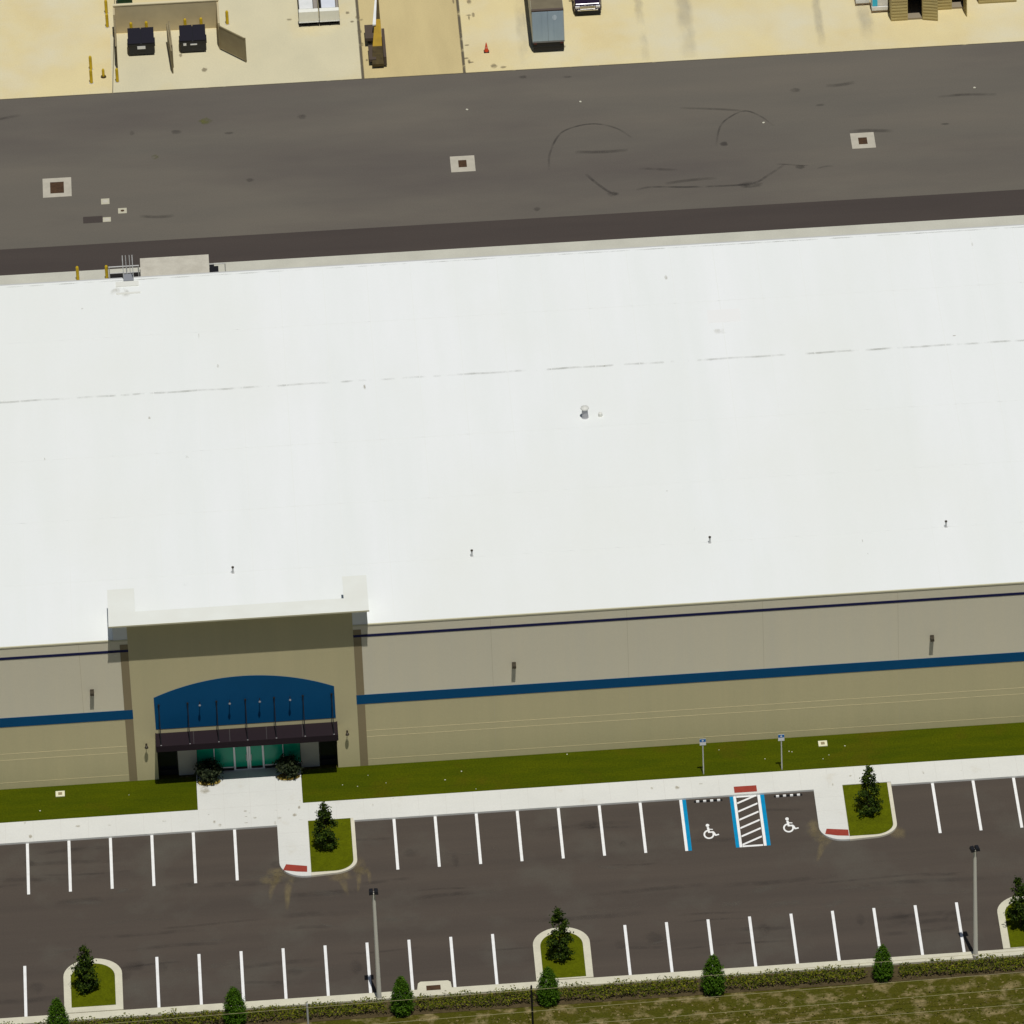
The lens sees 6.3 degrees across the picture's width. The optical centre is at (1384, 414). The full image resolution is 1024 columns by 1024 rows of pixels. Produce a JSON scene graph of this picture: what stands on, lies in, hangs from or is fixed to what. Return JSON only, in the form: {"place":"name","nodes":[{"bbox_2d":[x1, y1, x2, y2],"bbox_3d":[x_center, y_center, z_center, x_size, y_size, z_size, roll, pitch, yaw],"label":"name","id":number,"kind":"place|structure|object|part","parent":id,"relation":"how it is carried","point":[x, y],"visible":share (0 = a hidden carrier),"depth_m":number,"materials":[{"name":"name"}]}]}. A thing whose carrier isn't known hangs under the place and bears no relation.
{"place":"outdoors","nodes":[
{"label":"outdoors","id":0,"kind":"place"},
{"bbox_2d":[0,777,197,822],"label":"lawn","id":1,"kind":"structure","parent":0,"point":[113,798],"depth_m":619.38,"materials":[{"name":"green plant"}]},
{"bbox_2d":[56,791,64,796],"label":"valve box","id":2,"kind":"object","parent":1,"relation":"on","point":[60,793],"visible":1,"depth_m":619.75,"materials":[{"name":"beige"}]},
{"bbox_2d":[140,254,225,275],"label":"loading ramp","id":3,"kind":"structure","parent":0,"point":[172,265],"depth_m":670.40,"materials":[{"name":"concrete"}]},
{"bbox_2d":[218,0,361,86],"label":"concrete yard","id":4,"kind":"structure","parent":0,"point":[282,46],"depth_m":697.19,"materials":[{"name":"beige concrete"}]},
{"bbox_2d":[225,10,229,24],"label":"bollard","id":5,"kind":"object","parent":4,"relation":"on","point":[227,18],"visible":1,"depth_m":699.13,"materials":[{"name":"metal"}]},
{"bbox_2d":[297,0,318,26],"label":"pallet load","id":6,"kind":"object","parent":4,"relation":"on","point":[308,11],"visible":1,"depth_m":699.12,"materials":[{"name":"white plastic"}]},
{"bbox_2d":[318,0,339,25],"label":"pallet load","id":7,"kind":"object","parent":4,"relation":"on","point":[329,11],"visible":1,"depth_m":699.28,"materials":[{"name":"white plastic"}]},
{"bbox_2d":[358,0,463,77],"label":"concrete yard","id":8,"kind":"structure","parent":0,"point":[422,37],"depth_m":698.46,"materials":[{"name":"beige concrete"}]},
{"bbox_2d":[364,0,386,66],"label":"conveyor","id":9,"kind":"object","parent":8,"relation":"on","point":[377,53],"visible":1,"depth_m":696.23,"materials":[{"name":"yellow"}]},
{"bbox_2d":[0,42,1023,277],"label":"truck yard","id":10,"kind":"structure","parent":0,"point":[325,155],"depth_m":686.50,"materials":[{"name":"grey asphalt"}]},
{"bbox_2d":[43,177,71,197],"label":"storm drain","id":11,"kind":"object","parent":10,"relation":"on","point":[56,187],"visible":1,"depth_m":680.60,"materials":[{"name":"beige concrete"}]},
{"bbox_2d":[101,198,109,204],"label":"valve cover","id":12,"kind":"object","parent":10,"relation":"on","point":[105,201],"visible":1,"depth_m":679.19,"materials":[{"name":"beige concrete"}]},
{"bbox_2d":[103,217,110,221],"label":"valve cover","id":13,"kind":"object","parent":10,"relation":"on","point":[106,219],"visible":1,"depth_m":677.23,"materials":[{"name":"beige concrete"}]},
{"bbox_2d":[118,208,126,213],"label":"valve cover","id":14,"kind":"object","parent":10,"relation":"on","point":[122,210],"visible":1,"depth_m":678.25,"materials":[{"name":"beige"}]},
{"bbox_2d":[450,155,475,171],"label":"storm drain","id":15,"kind":"object","parent":10,"relation":"on","point":[462,163],"visible":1,"depth_m":684.25,"materials":[{"name":"beige concrete"}]},
{"bbox_2d":[850,132,875,148],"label":"storm drain","id":16,"kind":"object","parent":10,"relation":"on","point":[863,140],"visible":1,"depth_m":687.83,"materials":[{"name":"white concrete"}]},
{"bbox_2d":[0,755,1023,877],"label":"pavement","id":17,"kind":"structure","parent":0,"point":[249,799],"depth_m":620.05,"materials":[{"name":"concrete"}]},
{"bbox_2d":[194,757,223,785],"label":"entrance shrub","id":18,"kind":"object","parent":17,"relation":"on","point":[206,774],"visible":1,"depth_m":620.75,"materials":[{"name":"green plant"}]},
{"bbox_2d":[272,752,302,779],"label":"entrance shrub","id":19,"kind":"object","parent":17,"relation":"on","point":[288,767],"visible":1,"depth_m":621.29,"materials":[{"name":"green plant"}]},
{"bbox_2d":[0,189,1023,275],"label":"asphalt strip","id":20,"kind":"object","parent":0,"point":[19,261],"visible":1,"depth_m":676.97,"materials":[{"name":"black asphalt"}]},
{"bbox_2d":[0,0,1023,99],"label":"concrete yard","id":21,"kind":"structure","parent":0,"point":[48,48],"depth_m":695.48,"materials":[{"name":"brown concrete"}]},
{"bbox_2d":[88,56,93,70],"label":"bollard","id":22,"kind":"object","parent":21,"relation":"on","point":[90,63],"visible":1,"depth_m":693.53,"materials":[{"name":"metal"}]},
{"bbox_2d":[89,69,93,83],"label":"bollard","id":23,"kind":"object","parent":21,"relation":"on","point":[91,77],"visible":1,"depth_m":692.03,"materials":[{"name":"yellow metal"}]},
{"bbox_2d":[101,69,105,78],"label":"bollard","id":24,"kind":"object","parent":21,"relation":"on","point":[103,75],"visible":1,"depth_m":692.91,"materials":[{"name":"yellow metal"}]},
{"bbox_2d":[104,0,108,13],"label":"bollard","id":25,"kind":"object","parent":21,"relation":"on","point":[106,7],"visible":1,"depth_m":700.05,"materials":[{"name":"metal"}]},
{"bbox_2d":[105,13,109,27],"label":"bollard","id":26,"kind":"object","parent":21,"relation":"on","point":[107,21],"visible":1,"depth_m":698.48,"materials":[{"name":"metal"}]},
{"bbox_2d":[115,68,119,82],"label":"bollard","id":27,"kind":"object","parent":21,"relation":"on","point":[117,76],"visible":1,"depth_m":692.23,"materials":[{"name":"metal"}]},
{"bbox_2d":[117,0,132,3],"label":"dumpster","id":28,"kind":"object","parent":21,"relation":"on","point":[124,1],"visible":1,"depth_m":699.67,"materials":[{"name":"green metal"}]},
{"bbox_2d":[127,27,154,55],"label":"dumpster","id":29,"kind":"object","parent":21,"relation":"on","point":[141,40],"visible":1,"depth_m":695.22,"materials":[{"name":"black"}]},
{"bbox_2d":[112,0,246,72],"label":"bin enclosure","id":30,"kind":"object","parent":21,"relation":"on","point":[168,16],"visible":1,"depth_m":697.49,"materials":[{"name":"beige concrete"}]},
{"bbox_2d":[179,24,206,52],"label":"dumpster","id":31,"kind":"object","parent":21,"relation":"on","point":[192,38],"visible":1,"depth_m":695.68,"materials":[{"name":"black"}]},
{"bbox_2d":[0,215,1023,284],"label":"concrete apron","id":32,"kind":"object","parent":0,"point":[559,247],"depth_m":675.43,"materials":[{"name":"beige concrete"}]},
{"bbox_2d":[76,266,80,279],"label":"bollard","id":33,"kind":"object","parent":32,"relation":"on","point":[77,273],"visible":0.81,"depth_m":670.25,"materials":[{"name":"metal"}]},
{"bbox_2d":[105,265,108,277],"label":"bollard","id":34,"kind":"object","parent":32,"relation":"on","point":[106,271],"visible":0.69,"depth_m":670.39,"materials":[{"name":"metal"}]},
{"bbox_2d":[108,265,138,277],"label":"guardrail","id":35,"kind":"object","parent":32,"relation":"on","point":[122,272],"visible":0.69,"depth_m":670.28,"materials":[{"name":"silver metal"}]},
{"bbox_2d":[157,741,1023,1023],"bbox_3d":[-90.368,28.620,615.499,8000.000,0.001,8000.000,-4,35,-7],"label":"ground","id":36,"kind":"structure","parent":0,"point":[917,1000],"depth_m":602.58,"materials":[{"name":"green plant"}]},
{"bbox_2d":[0,777,1023,1017],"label":"parking lot","id":37,"kind":"structure","parent":36,"relation":"on","point":[194,918],"depth_m":611.72,"materials":[{"name":"black asphalt"}]},
{"bbox_2d":[63,958,122,1013],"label":"traffic island","id":38,"kind":"structure","parent":37,"relation":"on","point":[106,994],"depth_m":602.34,"materials":[{"name":"plant"}]},
{"bbox_2d":[69,945,100,994],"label":"evergreen tree","id":39,"kind":"object","parent":38,"relation":"on","point":[83,967],"visible":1,"depth_m":601.39,"materials":[{"name":"green plant"}]},
{"bbox_2d":[308,818,356,876],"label":"traffic island","id":40,"kind":"structure","parent":37,"relation":"on","point":[341,858],"depth_m":615.11,"materials":[{"name":"plant"}]},
{"bbox_2d":[311,801,341,849],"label":"evergreen tree","id":41,"kind":"object","parent":40,"relation":"on","point":[320,835],"visible":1,"depth_m":614.30,"materials":[{"name":"green plant"}]},
{"bbox_2d":[533,927,593,981],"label":"traffic island","id":42,"kind":"structure","parent":37,"relation":"on","point":[577,964],"depth_m":606.17,"materials":[{"name":"plant"}]},
{"bbox_2d":[543,906,574,960],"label":"evergreen tree","id":43,"kind":"object","parent":42,"relation":"on","point":[562,944],"visible":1,"depth_m":604.90,"materials":[{"name":"green plant"}]},
{"bbox_2d":[694,799,721,802],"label":"wheel stop","id":44,"kind":"object","parent":37,"relation":"on","point":[710,800],"visible":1,"depth_m":620.65,"materials":[{"name":"black paint"}]},
{"bbox_2d":[774,794,801,796],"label":"wheel stop","id":45,"kind":"object","parent":37,"relation":"on","point":[787,795],"visible":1,"depth_m":621.31,"materials":[{"name":"black paint"}]},
{"bbox_2d":[842,782,896,840],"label":"traffic island","id":46,"kind":"structure","parent":37,"relation":"on","point":[883,823],"depth_m":619.41,"materials":[{"name":"plant"}]},
{"bbox_2d":[853,764,883,817],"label":"evergreen tree","id":47,"kind":"object","parent":46,"relation":"on","point":[870,784],"visible":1,"depth_m":618.67,"materials":[{"name":"green plant"}]},
{"bbox_2d":[997,896,1023,948],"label":"traffic island","id":48,"kind":"structure","parent":37,"relation":"on","point":[1012,933],"depth_m":609.62,"materials":[{"name":"plant"}]},
{"bbox_2d":[1005,875,1023,928],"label":"evergreen tree","id":49,"kind":"object","parent":48,"relation":"on","point":[1018,905],"visible":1,"depth_m":608.29,"materials":[{"name":"green plant"}]},
{"bbox_2d":[0,224,1023,789],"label":"warehouse","id":50,"kind":"structure","parent":36,"relation":"on","point":[490,506],"depth_m":628.16,"materials":[{"name":"beige paint"}]},
{"bbox_2d":[0,948,1023,1023],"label":"kerb","id":51,"kind":"structure","parent":36,"relation":"on","point":[444,985],"depth_m":603.70,"materials":[{"name":"concrete"}]},
{"bbox_2d":[426,985,440,990],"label":"drain grate","id":52,"kind":"object","parent":51,"relation":"on","point":[433,987],"visible":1,"depth_m":603.41,"materials":[{"name":"brown metal"}]},
{"bbox_2d":[68,956,1023,1023],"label":"planting bed","id":53,"kind":"object","parent":36,"relation":"on","point":[865,979],"visible":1,"depth_m":603.41,"materials":[{"name":"green plant"}]},
{"bbox_2d":[0,1019,46,1023],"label":"hedge","id":54,"kind":"object","parent":53,"relation":"on","point":[22,1023],"visible":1,"depth_m":599.06,"materials":[{"name":"green plant"}]},
{"bbox_2d":[45,997,72,1023],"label":"cone shrub","id":55,"kind":"object","parent":53,"relation":"on","point":[56,1007],"visible":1,"depth_m":597.65,"materials":[{"name":"green plant"}]},
{"bbox_2d":[69,1008,223,1023],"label":"hedge","id":56,"kind":"object","parent":53,"relation":"on","point":[75,1020],"visible":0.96,"depth_m":599.82,"materials":[{"name":"green plant"}]},
{"bbox_2d":[222,986,247,1023],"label":"cone shrub","id":57,"kind":"object","parent":53,"relation":"on","point":[234,1002],"visible":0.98,"depth_m":599.18,"materials":[{"name":"green plant"}]},
{"bbox_2d":[248,996,387,1021],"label":"hedge","id":58,"kind":"object","parent":53,"relation":"on","point":[315,1004],"visible":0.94,"depth_m":600.96,"materials":[{"name":"green plant"}]},
{"bbox_2d":[369,888,382,1002],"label":"lamp post","id":59,"kind":"object","parent":53,"relation":"on","point":[377,962],"visible":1,"depth_m":599.55,"materials":[{"name":"metal"}]},
{"bbox_2d":[389,976,415,1017],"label":"cone shrub","id":60,"kind":"object","parent":53,"relation":"on","point":[402,993],"visible":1,"depth_m":600.44,"materials":[{"name":"green plant"}]},
{"bbox_2d":[414,984,536,1010],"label":"hedge","id":61,"kind":"object","parent":53,"relation":"on","point":[460,1001],"visible":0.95,"depth_m":602.20,"materials":[{"name":"green plant"}]},
{"bbox_2d":[536,966,560,1006],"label":"cone shrub","id":62,"kind":"object","parent":53,"relation":"on","point":[544,995],"visible":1,"depth_m":601.59,"materials":[{"name":"green plant"}]},
{"bbox_2d":[558,976,698,999],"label":"hedge","id":63,"kind":"object","parent":53,"relation":"on","point":[634,987],"visible":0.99,"depth_m":603.41,"materials":[{"name":"green plant"}]},
{"bbox_2d":[698,954,727,996],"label":"cone shrub","id":64,"kind":"object","parent":53,"relation":"on","point":[713,985],"visible":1,"depth_m":602.73,"materials":[{"name":"green plant"}]},
{"bbox_2d":[725,964,867,989],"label":"hedge","id":65,"kind":"object","parent":53,"relation":"on","point":[762,980],"visible":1,"depth_m":604.76,"materials":[{"name":"green plant"}]},
{"bbox_2d":[871,944,893,982],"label":"cone shrub","id":66,"kind":"object","parent":53,"relation":"on","point":[882,956],"visible":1,"depth_m":604.34,"materials":[{"name":"green plant"}]},
{"bbox_2d":[898,952,1023,975],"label":"hedge","id":67,"kind":"object","parent":53,"relation":"on","point":[942,967],"visible":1,"depth_m":606.07,"materials":[{"name":"green plant"}]},
{"bbox_2d":[107,950,1023,1023],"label":"wire fence","id":68,"kind":"object","parent":36,"relation":"on","point":[531,1011],"visible":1,"depth_m":598.09,"materials":[{"name":"silver metal"}]},
{"bbox_2d":[358,978,1023,1023],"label":"dry grass","id":69,"kind":"structure","parent":36,"relation":"on","point":[698,1021],"depth_m":602.35,"materials":[{"name":"brown plant"}]},
{"bbox_2d":[969,845,979,959],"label":"lamp post","id":70,"kind":"object","parent":36,"relation":"on","point":[974,849],"visible":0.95,"depth_m":604.52,"materials":[{"name":"metal"}]},
{"bbox_2d":[301,722,1023,802],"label":"lawn","id":71,"kind":"structure","parent":0,"point":[665,762],"depth_m":623.96,"materials":[{"name":"green plant"}]},
{"bbox_2d":[700,739,705,773],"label":"parking sign","id":72,"kind":"object","parent":71,"relation":"on","point":[702,742],"visible":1,"depth_m":621.54,"materials":[{"name":"silver metal"}]},
{"bbox_2d":[778,734,783,769],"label":"parking sign","id":73,"kind":"object","parent":71,"relation":"on","point":[781,737],"visible":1,"depth_m":622.10,"materials":[{"name":"silver metal"}]},
{"bbox_2d":[818,740,827,746],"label":"valve box","id":74,"kind":"object","parent":71,"relation":"on","point":[822,743],"visible":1,"depth_m":625.97,"materials":[{"name":"beige concrete"}]},
{"bbox_2d":[458,0,1023,72],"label":"concrete yard","id":75,"kind":"structure","parent":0,"point":[627,31],"depth_m":700.13,"materials":[{"name":"beige concrete"}]},
{"bbox_2d":[484,43,488,52],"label":"traffic cone","id":76,"kind":"object","parent":75,"relation":"on","point":[486,50],"visible":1,"depth_m":696.75,"materials":[{"name":"orange plastic"}]},
{"bbox_2d":[528,0,564,50],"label":"trailer","id":77,"kind":"object","parent":75,"relation":"on","point":[547,23],"visible":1,"depth_m":695.79,"materials":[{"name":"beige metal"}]},
{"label":"rear door","id":78,"kind":"part","parent":77,"relation":"part of","materials":[{"name":"grey metal"}]},
{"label":"rear door","id":79,"kind":"part","parent":77,"relation":"part of","materials":[{"name":"grey metal"}]},
{"bbox_2d":[572,0,601,14],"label":"car","id":80,"kind":"object","parent":75,"relation":"on","point":[580,7],"visible":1,"depth_m":701.05,"materials":[{"name":"black paint"}]},
{"bbox_2d":[854,0,869,5],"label":"pallet load","id":81,"kind":"object","parent":75,"relation":"on","point":[859,2],"visible":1,"depth_m":703.18,"materials":[{"name":"white plastic"}]},
{"bbox_2d":[870,0,888,12],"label":"pallet load","id":82,"kind":"object","parent":75,"relation":"on","point":[879,6],"visible":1,"depth_m":702.25,"materials":[{"name":"white plastic"}]},
{"bbox_2d":[888,0,937,20],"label":"container","id":83,"kind":"object","parent":75,"relation":"on","point":[902,10],"visible":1,"depth_m":701.36,"materials":[{"name":"brown"}]},
{"bbox_2d":[891,0,907,20],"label":"door","id":84,"kind":"structure","parent":83,"relation":"in","point":[899,8],"depth_m":701.13,"materials":[{"name":"beige metal"}]},
{"bbox_2d":[922,0,937,20],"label":"door","id":85,"kind":"structure","parent":83,"relation":"in","point":[929,8],"depth_m":701.13,"materials":[{"name":"beige metal"}]},
{"bbox_2d":[938,0,966,15],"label":"container","id":86,"kind":"object","parent":75,"relation":"on","point":[950,4],"visible":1,"depth_m":702.88,"materials":[{"name":"brown"}]},
{"bbox_2d":[938,0,951,9],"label":"door","id":87,"kind":"structure","parent":86,"relation":"in","point":[942,4],"depth_m":702.84,"materials":[{"name":"beige metal"}]},
{"bbox_2d":[963,0,966,15],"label":"door","id":88,"kind":"structure","parent":86,"relation":"in","point":[964,1],"depth_m":702.16,"materials":[{"name":"beige metal"}]},
{"bbox_2d":[978,0,1016,3],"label":"container","id":89,"kind":"object","parent":75,"relation":"on","point":[990,1],"visible":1,"depth_m":703.86,"materials":[{"name":"brown"}]},
{"bbox_2d":[979,0,1016,3],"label":"door","id":90,"kind":"structure","parent":89,"relation":"in","point":[980,1],"depth_m":703.87,"materials":[{"name":"beige metal"}]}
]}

